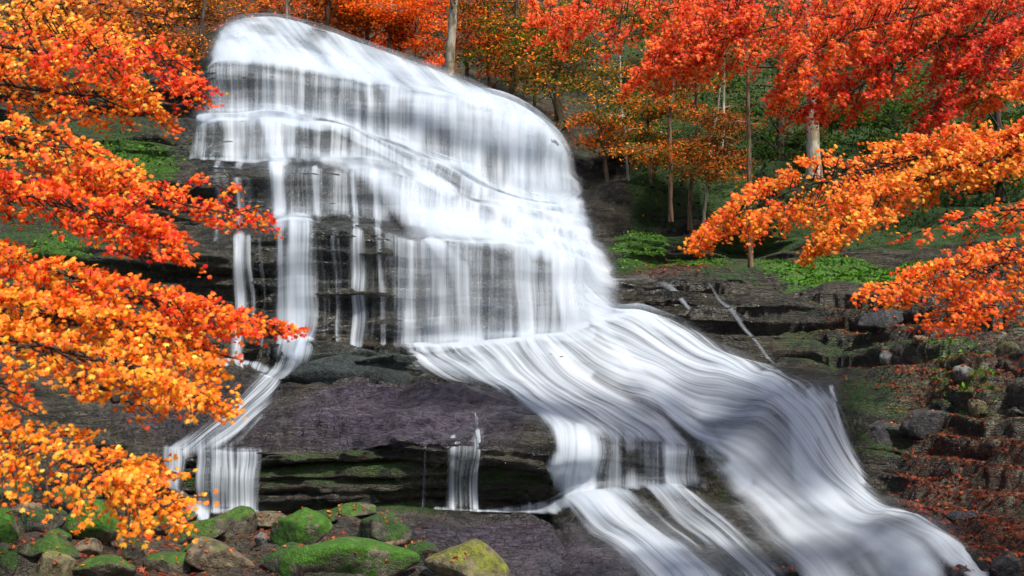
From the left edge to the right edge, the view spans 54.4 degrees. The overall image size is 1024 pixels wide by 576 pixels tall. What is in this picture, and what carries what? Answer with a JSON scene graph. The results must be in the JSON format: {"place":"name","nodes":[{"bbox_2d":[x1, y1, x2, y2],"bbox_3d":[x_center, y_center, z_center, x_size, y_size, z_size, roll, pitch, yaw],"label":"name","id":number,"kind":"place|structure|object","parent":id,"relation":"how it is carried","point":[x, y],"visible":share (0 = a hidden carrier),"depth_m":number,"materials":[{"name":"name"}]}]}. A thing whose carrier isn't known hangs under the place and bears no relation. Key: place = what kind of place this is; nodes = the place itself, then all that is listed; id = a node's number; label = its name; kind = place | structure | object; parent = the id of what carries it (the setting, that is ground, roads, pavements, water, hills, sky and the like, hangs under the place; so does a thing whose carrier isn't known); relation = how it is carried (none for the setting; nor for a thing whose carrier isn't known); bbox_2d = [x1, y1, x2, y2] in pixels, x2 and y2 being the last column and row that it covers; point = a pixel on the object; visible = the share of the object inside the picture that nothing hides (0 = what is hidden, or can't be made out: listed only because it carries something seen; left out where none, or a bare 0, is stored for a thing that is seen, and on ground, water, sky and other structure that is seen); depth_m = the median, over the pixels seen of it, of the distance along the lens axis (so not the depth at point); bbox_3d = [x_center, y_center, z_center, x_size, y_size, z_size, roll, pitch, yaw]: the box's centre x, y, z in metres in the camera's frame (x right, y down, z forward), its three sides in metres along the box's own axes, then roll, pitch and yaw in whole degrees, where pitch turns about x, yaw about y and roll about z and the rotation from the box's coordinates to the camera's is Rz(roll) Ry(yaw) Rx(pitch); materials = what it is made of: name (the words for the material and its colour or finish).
{"place":"outdoors","nodes":[
{"label":"outdoors","id":0,"kind":"place"},
{"bbox_2d":[0,19,877,575],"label":"cliff","id":1,"kind":"structure","parent":0,"point":[380,445],"depth_m":17.67,"materials":[{"name":"black stone"}]},
{"bbox_2d":[0,480,34,506],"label":"boulder","id":2,"kind":"object","parent":1,"relation":"on","point":[6,501],"visible":0.46,"depth_m":12.05,"materials":[{"name":"stone"}]},
{"bbox_2d":[11,503,42,517],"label":"boulder","id":3,"kind":"object","parent":1,"relation":"on","point":[17,508],"visible":0.48,"depth_m":11.69,"materials":[{"name":"beige stone"}]},
{"bbox_2d":[21,509,68,532],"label":"boulder","id":4,"kind":"object","parent":1,"relation":"on","point":[32,523],"visible":0.74,"depth_m":10.51,"materials":[{"name":"grey stone"}]},
{"bbox_2d":[43,528,71,541],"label":"boulder","id":5,"kind":"object","parent":1,"relation":"on","point":[65,535],"visible":0.58,"depth_m":10.18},
{"bbox_2d":[46,485,101,513],"bbox_3d":[-5.365,2.635,12.299,0.617,0.385,0.498,-2,-6,17],"label":"boulder","id":6,"kind":"object","parent":1,"relation":"on","point":[64,504],"visible":0.24,"depth_m":12.12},
{"bbox_2d":[75,538,102,556],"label":"boulder","id":7,"kind":"object","parent":1,"relation":"on","point":[94,548],"visible":0.84,"depth_m":9.85,"materials":[{"name":"beige stone"}]},
{"bbox_2d":[65,499,120,541],"bbox_3d":[-4.460,2.486,10.671,0.561,0.458,0.539,0,-6,0],"label":"boulder","id":8,"kind":"object","parent":1,"relation":"on","point":[101,530],"visible":0.65,"depth_m":10.46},
{"bbox_2d":[109,536,123,546],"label":"boulder","id":9,"kind":"object","parent":1,"relation":"on","point":[113,543],"visible":0.39,"depth_m":10.95,"materials":[{"name":"brown stone"}]},
{"bbox_2d":[117,504,133,530],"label":"boulder","id":10,"kind":"object","parent":1,"relation":"on","point":[122,513],"visible":0.21,"depth_m":12.50,"materials":[{"name":"grey stone"}]},
{"bbox_2d":[119,536,144,562],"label":"boulder","id":11,"kind":"object","parent":1,"relation":"on","point":[129,553],"visible":0.73,"depth_m":11.11,"materials":[{"name":"grey stone"}]},
{"bbox_2d":[142,552,192,574],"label":"boulder","id":12,"kind":"object","parent":1,"relation":"on","point":[169,564],"visible":0.69,"depth_m":10.65,"materials":[{"name":"green plant"}]},
{"bbox_2d":[140,508,197,535],"bbox_3d":[-4.483,3.031,12.792,0.919,0.366,0.588,0,-6,0],"label":"boulder","id":13,"kind":"object","parent":1,"relation":"on","point":[159,530],"visible":0.2,"depth_m":12.54,"materials":[{"name":"grey stone"}]},
{"bbox_2d":[177,544,189,552],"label":"boulder","id":14,"kind":"object","parent":1,"relation":"on","point":[183,548],"visible":0.28,"depth_m":11.23,"materials":[{"name":"green plant"}]},
{"bbox_2d":[167,518,228,544],"bbox_3d":[-3.781,2.952,11.965,0.779,0.379,0.467,0,-6,0],"label":"boulder","id":15,"kind":"object","parent":1,"relation":"on","point":[218,527],"visible":0.51,"depth_m":11.84,"materials":[{"name":"stone"}]},
{"bbox_2d":[184,536,254,570],"bbox_3d":[-3.163,2.934,10.858,0.781,0.444,0.506,1,-6,-13],"label":"boulder","id":16,"kind":"object","parent":1,"relation":"on","point":[220,555],"visible":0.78,"depth_m":10.65,"materials":[{"name":"brown stone"}]},
{"bbox_2d":[15,514,425,575],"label":"fallen leaves","id":17,"kind":"object","parent":1,"relation":"on","point":[142,569],"visible":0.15,"depth_m":10.77,"materials":[{"name":"brown plant"}]},
{"bbox_2d":[168,354,294,519],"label":"waterfall","id":18,"kind":"structure","parent":1,"relation":"on","point":[202,512],"depth_m":14.02,"materials":[{"name":"liquid"}]},
{"bbox_2d":[214,506,257,536],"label":"boulder","id":19,"kind":"object","parent":1,"relation":"on","point":[237,520],"visible":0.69,"depth_m":12.20,"materials":[{"name":"stone"}]},
{"bbox_2d":[233,162,252,366],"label":"waterfall","id":20,"kind":"structure","parent":1,"relation":"on","point":[238,268],"depth_m":18.43,"materials":[{"name":"liquid"}]},
{"bbox_2d":[254,532,269,545],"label":"boulder","id":21,"kind":"object","parent":1,"relation":"on","point":[259,540],"visible":0.85,"depth_m":11.60,"materials":[{"name":"grey stone"}]},
{"bbox_2d":[256,511,285,528],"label":"boulder","id":22,"kind":"object","parent":1,"relation":"on","point":[268,519],"visible":0.42,"depth_m":13.02,"materials":[{"name":"brown stone"}]},
{"bbox_2d":[260,542,304,572],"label":"boulder","id":23,"kind":"object","parent":1,"relation":"on","point":[268,561],"visible":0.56,"depth_m":10.47,"materials":[{"name":"green plant"}]},
{"bbox_2d":[270,507,332,545],"bbox_3d":[-2.465,2.777,11.451,0.498,0.482,0.764,18,-19,-71],"label":"boulder","id":24,"kind":"object","parent":1,"relation":"on","point":[305,528],"visible":0.77,"depth_m":11.32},
{"bbox_2d":[319,510,338,521],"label":"boulder","id":25,"kind":"object","parent":1,"relation":"on","point":[334,517],"visible":0.37,"depth_m":12.31,"materials":[{"name":"green plant"}]},
{"bbox_2d":[289,355,412,385],"bbox_3d":[-2.631,1.535,16.745,2.195,0.808,0.695,0,-6,0],"label":"boulder","id":26,"kind":"object","parent":1,"relation":"on","point":[330,370],"visible":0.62,"depth_m":16.47,"materials":[{"name":"grey stone"}]},
{"bbox_2d":[331,502,375,517],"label":"boulder","id":27,"kind":"object","parent":1,"relation":"on","point":[347,509],"visible":0.77,"depth_m":13.00,"materials":[{"name":"green plant"}]},
{"bbox_2d":[351,229,363,346],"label":"waterfall","id":28,"kind":"structure","parent":1,"relation":"on","point":[356,258],"depth_m":18.41,"materials":[{"name":"liquid"}]},
{"bbox_2d":[357,511,412,546],"bbox_3d":[-1.516,2.912,11.947,0.509,0.425,0.585,4,-7,-35],"label":"boulder","id":29,"kind":"object","parent":1,"relation":"on","point":[376,527],"visible":0.76,"depth_m":11.79,"materials":[{"name":"stone"}]},
{"bbox_2d":[386,539,406,545],"bbox_3d":[-1.474,2.849,10.956,0.097,0.115,0.823,-5,-8,41],"label":"fallen stick","id":30,"kind":"object","parent":1,"relation":"on","point":[400,542],"visible":0.3,"depth_m":11.16,"materials":[{"name":"brown wood"}]},
{"bbox_2d":[403,541,438,562],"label":"boulder","id":31,"kind":"object","parent":1,"relation":"on","point":[423,549],"visible":0.53,"depth_m":10.35,"materials":[{"name":"green plant"}]},
{"bbox_2d":[450,430,480,511],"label":"waterfall","id":32,"kind":"structure","parent":1,"relation":"on","point":[475,497],"depth_m":13.94,"materials":[{"name":"liquid"}]},
{"bbox_2d":[1,281,1019,570],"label":"fallen leaves","id":33,"kind":"object","parent":1,"relation":"on","point":[363,509],"visible":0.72,"depth_m":10.54,"materials":[{"name":"orange plant"}]},
{"bbox_2d":[26,138,999,411],"bbox_3d":[-0.147,-0.757,18.683,18.638,6.001,10.238,0,-6,0],"label":"ground cover","id":34,"kind":"object","parent":1,"relation":"on","point":[858,274],"visible":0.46,"depth_m":21.07,"materials":[{"name":"plant"}]},
{"bbox_2d":[197,16,986,575],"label":"waterfall","id":35,"kind":"structure","parent":1,"relation":"on","point":[507,128],"depth_m":18.11,"materials":[{"name":"liquid"}]},
{"bbox_2d":[697,21,798,267],"bbox_3d":[5.020,-3.342,21.214,2.639,6.367,2.998,0,-6,0],"label":"forest tree","id":36,"kind":"object","parent":1,"relation":"on","point":[750,247],"visible":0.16,"depth_m":21.37,"materials":[{"name":"brown plant"}]},
{"bbox_2d":[0,0,1023,269],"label":"hillside","id":37,"kind":"structure","parent":0,"point":[638,210],"depth_m":26.11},
{"bbox_2d":[1,2,210,146],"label":"brush","id":38,"kind":"object","parent":37,"relation":"on","point":[150,81],"visible":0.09,"depth_m":24.03,"materials":[{"name":"plant"}]},
{"bbox_2d":[32,0,225,31],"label":"forest tree","id":39,"kind":"object","parent":37,"relation":"on","point":[121,14],"visible":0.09,"depth_m":40.00,"materials":[{"name":"brown plant"}]},
{"bbox_2d":[81,0,271,55],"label":"forest tree","id":40,"kind":"object","parent":37,"relation":"on","point":[196,8],"visible":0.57,"depth_m":28.86,"materials":[{"name":"orange plant"}]},
{"bbox_2d":[146,0,216,72],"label":"forest tree","id":41,"kind":"object","parent":37,"relation":"on","point":[199,44],"visible":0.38,"depth_m":26.22,"materials":[{"name":"orange plant"}]},
{"bbox_2d":[192,0,397,24],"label":"forest tree","id":42,"kind":"object","parent":37,"relation":"on","point":[282,4],"visible":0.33,"depth_m":43.24,"materials":[{"name":"brown plant"}]},
{"bbox_2d":[285,0,342,18],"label":"forest tree","id":43,"kind":"object","parent":37,"relation":"on","point":[287,9],"visible":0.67,"depth_m":35.13,"materials":[{"name":"brown plant"}]},
{"bbox_2d":[0,0,660,150],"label":"fallen leaves","id":44,"kind":"object","parent":37,"relation":"on","point":[564,121],"visible":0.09,"depth_m":38.42,"materials":[{"name":"plant"}]},
{"bbox_2d":[307,0,397,39],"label":"forest tree","id":45,"kind":"object","parent":37,"relation":"on","point":[328,22],"visible":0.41,"depth_m":35.32,"materials":[{"name":"brown plant"}]},
{"bbox_2d":[295,0,412,39],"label":"forest tree","id":46,"kind":"object","parent":37,"relation":"on","point":[322,4],"visible":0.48,"depth_m":35.28,"materials":[{"name":"brown plant"}]},
{"bbox_2d":[332,0,425,45],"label":"forest tree","id":47,"kind":"object","parent":37,"relation":"on","point":[388,29],"visible":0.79,"depth_m":35.21,"materials":[{"name":"brown plant"}]},
{"bbox_2d":[339,0,447,53],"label":"forest tree","id":48,"kind":"object","parent":37,"relation":"on","point":[409,14],"visible":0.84,"depth_m":34.35,"materials":[{"name":"orange plant"}]},
{"bbox_2d":[359,0,465,67],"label":"forest tree","id":49,"kind":"object","parent":37,"relation":"on","point":[416,43],"visible":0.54,"depth_m":35.03,"materials":[{"name":"brown plant"}]},
{"bbox_2d":[336,0,549,37],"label":"forest tree","id":50,"kind":"object","parent":37,"relation":"on","point":[447,13],"visible":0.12,"depth_m":43.37,"materials":[{"name":"brown plant"}]},
{"bbox_2d":[444,0,457,75],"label":"forest tree","id":51,"kind":"object","parent":37,"relation":"on","point":[449,63],"visible":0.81,"depth_m":31.89,"materials":[{"name":"grey plant"}]},
{"bbox_2d":[430,0,524,81],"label":"forest tree","id":52,"kind":"object","parent":37,"relation":"on","point":[460,44],"visible":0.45,"depth_m":32.84,"materials":[{"name":"brown plant"}]},
{"bbox_2d":[447,1,548,91],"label":"forest tree","id":53,"kind":"object","parent":37,"relation":"on","point":[489,75],"visible":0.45,"depth_m":33.08,"materials":[{"name":"brown plant"}]},
{"bbox_2d":[445,0,588,101],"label":"forest tree","id":54,"kind":"object","parent":37,"relation":"on","point":[517,4],"visible":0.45,"depth_m":31.80,"materials":[{"name":"brown plant"}]},
{"bbox_2d":[462,1,602,112],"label":"forest tree","id":55,"kind":"object","parent":37,"relation":"on","point":[519,54],"visible":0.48,"depth_m":30.28,"materials":[{"name":"brown plant"}]},
{"bbox_2d":[485,0,644,134],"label":"forest tree","id":56,"kind":"object","parent":37,"relation":"on","point":[555,73],"visible":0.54,"depth_m":28.14,"materials":[{"name":"brown plant"}]},
{"bbox_2d":[530,0,672,90],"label":"forest tree","id":57,"kind":"object","parent":37,"relation":"on","point":[636,21],"visible":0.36,"depth_m":36.91,"materials":[{"name":"brown plant"}]},
{"bbox_2d":[552,96,656,181],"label":"forest tree","id":58,"kind":"object","parent":37,"relation":"on","point":[598,140],"visible":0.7,"depth_m":25.46,"materials":[{"name":"brown plant"}]},
{"bbox_2d":[577,56,689,180],"bbox_3d":[3.066,-3.591,25.025,2.915,4.613,2.835,0,-6,0],"label":"forest tree","id":59,"kind":"object","parent":37,"relation":"on","point":[621,117],"visible":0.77,"depth_m":24.60,"materials":[{"name":"orange plant"}]},
{"bbox_2d":[600,48,691,184],"bbox_3d":[3.335,-3.710,24.371,2.474,4.575,3.534,0,-6,0],"label":"forest tree","id":60,"kind":"object","parent":37,"relation":"on","point":[642,124],"visible":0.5,"depth_m":24.46,"materials":[{"name":"brown plant"}]},
{"bbox_2d":[592,16,759,222],"bbox_3d":[3.527,-3.822,22.796,3.979,4.774,2.927,2,-6,-19],"label":"forest tree","id":61,"kind":"object","parent":37,"relation":"on","point":[651,157],"visible":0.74,"depth_m":22.37,"materials":[{"name":"brown plant"}]},
{"bbox_2d":[635,73,764,230],"bbox_3d":[4.394,-3.709,23.682,2.813,4.800,2.611,0,-6,0],"label":"forest tree","id":62,"kind":"object","parent":37,"relation":"on","point":[689,218],"visible":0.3,"depth_m":23.34,"materials":[{"name":"brown plant"}]},
{"bbox_2d":[672,35,762,171],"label":"forest tree","id":63,"kind":"object","parent":37,"relation":"on","point":[723,100],"visible":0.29,"depth_m":25.76,"materials":[{"name":"orange plant"}]},
{"bbox_2d":[673,88,767,229],"bbox_3d":[4.731,-2.914,22.953,2.255,3.476,2.058,0,-6,0],"label":"forest tree","id":64,"kind":"object","parent":37,"relation":"on","point":[713,136],"visible":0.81,"depth_m":22.82,"materials":[{"name":"orange plant"}]},
{"bbox_2d":[628,0,870,67],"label":"forest tree","id":65,"kind":"object","parent":37,"relation":"on","point":[763,28],"visible":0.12,"depth_m":43.00,"materials":[{"name":"brown plant"}]},
{"bbox_2d":[685,47,854,169],"bbox_3d":[7.704,-5.197,28.811,5.795,4.094,6.333,0,-6,0],"label":"forest tree","id":66,"kind":"object","parent":37,"relation":"on","point":[779,150],"visible":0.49,"depth_m":28.50,"materials":[{"name":"green plant"}]},
{"bbox_2d":[622,0,1023,244],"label":"undergrowth","id":67,"kind":"object","parent":37,"relation":"on","point":[821,216],"visible":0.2,"depth_m":28.20,"materials":[{"name":"red plant"}]},
{"bbox_2d":[791,0,871,181],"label":"forest tree","id":68,"kind":"object","parent":37,"relation":"on","point":[812,142],"visible":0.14,"depth_m":24.41,"materials":[{"name":"red plant"}]},
{"bbox_2d":[782,38,970,169],"bbox_3d":[10.883,-5.374,29.092,6.584,4.094,4.201,5,-8,-41],"label":"forest tree","id":69,"kind":"object","parent":37,"relation":"on","point":[892,119],"visible":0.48,"depth_m":27.82,"materials":[{"name":"green plant"}]},
{"bbox_2d":[803,0,1023,54],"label":"forest tree","id":70,"kind":"object","parent":37,"relation":"on","point":[946,27],"visible":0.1,"depth_m":43.76,"materials":[{"name":"brown plant"}]},
{"bbox_2d":[903,47,1023,203],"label":"forest tree","id":71,"kind":"object","parent":37,"relation":"on","point":[997,118],"visible":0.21,"depth_m":26.49,"materials":[{"name":"red plant"}]},
{"bbox_2d":[14,540,1023,575],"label":"creek bed","id":72,"kind":"object","parent":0,"point":[26,565],"visible":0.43,"depth_m":9.19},
{"bbox_2d":[0,542,17,575],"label":"boulder","id":73,"kind":"object","parent":72,"relation":"on","point":[8,560],"visible":0.92,"depth_m":9.10,"materials":[{"name":"green plant"}]},
{"bbox_2d":[0,508,19,545],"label":"boulder","id":74,"kind":"object","parent":72,"relation":"on","point":[9,533],"visible":0.83,"depth_m":9.57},
{"bbox_2d":[18,534,80,558],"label":"boulder","id":75,"kind":"object","parent":72,"relation":"on","point":[39,548],"visible":0.81,"depth_m":9.23,"materials":[{"name":"green plant"}]},
{"bbox_2d":[33,551,76,575],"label":"boulder","id":76,"kind":"object","parent":72,"relation":"on","point":[66,564],"visible":0.97,"depth_m":9.06,"materials":[{"name":"beige stone"}]},
{"bbox_2d":[72,554,136,575],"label":"boulder","id":77,"kind":"object","parent":72,"relation":"on","point":[107,565],"visible":0.99,"depth_m":9.16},
{"bbox_2d":[278,536,419,575],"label":"boulder","id":78,"kind":"object","parent":72,"relation":"on","point":[338,555],"visible":0.98,"depth_m":9.31,"materials":[{"name":"green plant"}]},
{"bbox_2d":[424,539,510,575],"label":"boulder","id":79,"kind":"object","parent":72,"relation":"on","point":[482,558],"visible":1,"depth_m":9.37,"materials":[{"name":"yellow stone"}]},
{"bbox_2d":[774,566,798,575],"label":"boulder","id":80,"kind":"object","parent":72,"relation":"on","point":[786,571],"visible":0.98,"depth_m":9.93,"materials":[{"name":"grey stone"}]},
{"bbox_2d":[951,564,969,575],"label":"boulder","id":81,"kind":"object","parent":72,"relation":"on","point":[958,572],"visible":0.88,"depth_m":8.89,"materials":[{"name":"grey stone"}]},
{"bbox_2d":[990,551,1021,575],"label":"boulder","id":82,"kind":"object","parent":72,"relation":"on","point":[1003,564],"visible":0.98,"depth_m":8.72,"materials":[{"name":"grey stone"}]},
{"bbox_2d":[677,116,1023,339],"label":"maple tree","id":83,"kind":"object","parent":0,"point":[982,155],"visible":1,"depth_m":8.38,"materials":[{"name":"orange plant"}]},
{"bbox_2d":[866,247,1023,575],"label":"rocky bank","id":84,"kind":"structure","parent":0,"point":[883,485],"depth_m":13.59,"materials":[{"name":"grey stone"}]},
{"bbox_2d":[521,0,1023,141],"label":"maple tree","id":85,"kind":"object","parent":84,"relation":"on","point":[702,45],"visible":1,"depth_m":12.87,"materials":[{"name":"red plant"}]},
{"bbox_2d":[620,260,1023,571],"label":"fallen leaves","id":86,"kind":"object","parent":84,"relation":"on","point":[996,519],"visible":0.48,"depth_m":12.70,"materials":[{"name":"red plant"}]},
{"bbox_2d":[857,309,902,332],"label":"boulder","id":87,"kind":"object","parent":84,"relation":"on","point":[873,322],"visible":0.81,"depth_m":18.00,"materials":[{"name":"grey stone"}]},
{"bbox_2d":[868,420,900,444],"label":"boulder","id":88,"kind":"object","parent":84,"relation":"on","point":[880,433],"visible":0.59,"depth_m":14.01,"materials":[{"name":"grey stone"}]},
{"bbox_2d":[879,350,891,364],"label":"boulder","id":89,"kind":"object","parent":84,"relation":"on","point":[885,357],"visible":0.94,"depth_m":17.39,"materials":[{"name":"grey stone"}]},
{"bbox_2d":[911,335,927,343],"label":"boulder","id":90,"kind":"object","parent":84,"relation":"on","point":[917,339],"visible":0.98,"depth_m":16.95,"materials":[{"name":"beige stone"}]},
{"bbox_2d":[901,409,948,439],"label":"boulder","id":91,"kind":"object","parent":84,"relation":"on","point":[919,424],"visible":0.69,"depth_m":13.72,"materials":[{"name":"grey stone"}]},
{"bbox_2d":[946,510,979,522],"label":"boulder","id":92,"kind":"object","parent":84,"relation":"on","point":[951,516],"visible":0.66,"depth_m":10.50,"materials":[{"name":"grey stone"}]},
{"bbox_2d":[952,364,973,380],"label":"boulder","id":93,"kind":"object","parent":84,"relation":"on","point":[960,372],"visible":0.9,"depth_m":14.03,"materials":[{"name":"grey stone"}]},
{"bbox_2d":[967,399,987,416],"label":"boulder","id":94,"kind":"object","parent":84,"relation":"on","point":[975,409],"visible":0.98,"depth_m":13.34,"materials":[{"name":"beige stone"}]},
{"bbox_2d":[982,303,997,319],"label":"boulder","id":95,"kind":"object","parent":84,"relation":"on","point":[991,315],"visible":0.16,"depth_m":17.29,"materials":[{"name":"grey stone"}]},
{"bbox_2d":[995,342,1019,358],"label":"boulder","id":96,"kind":"object","parent":84,"relation":"on","point":[1008,349],"visible":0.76,"depth_m":15.21,"materials":[{"name":"grey stone"}]},
{"label":"ground","id":97,"kind":"structure","parent":0,"visible":0},
{"bbox_2d":[0,0,309,550],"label":"maple tree","id":98,"kind":"object","parent":97,"relation":"on","point":[125,475],"visible":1,"depth_m":5.57,"materials":[{"name":"orange plant"}]}
]}

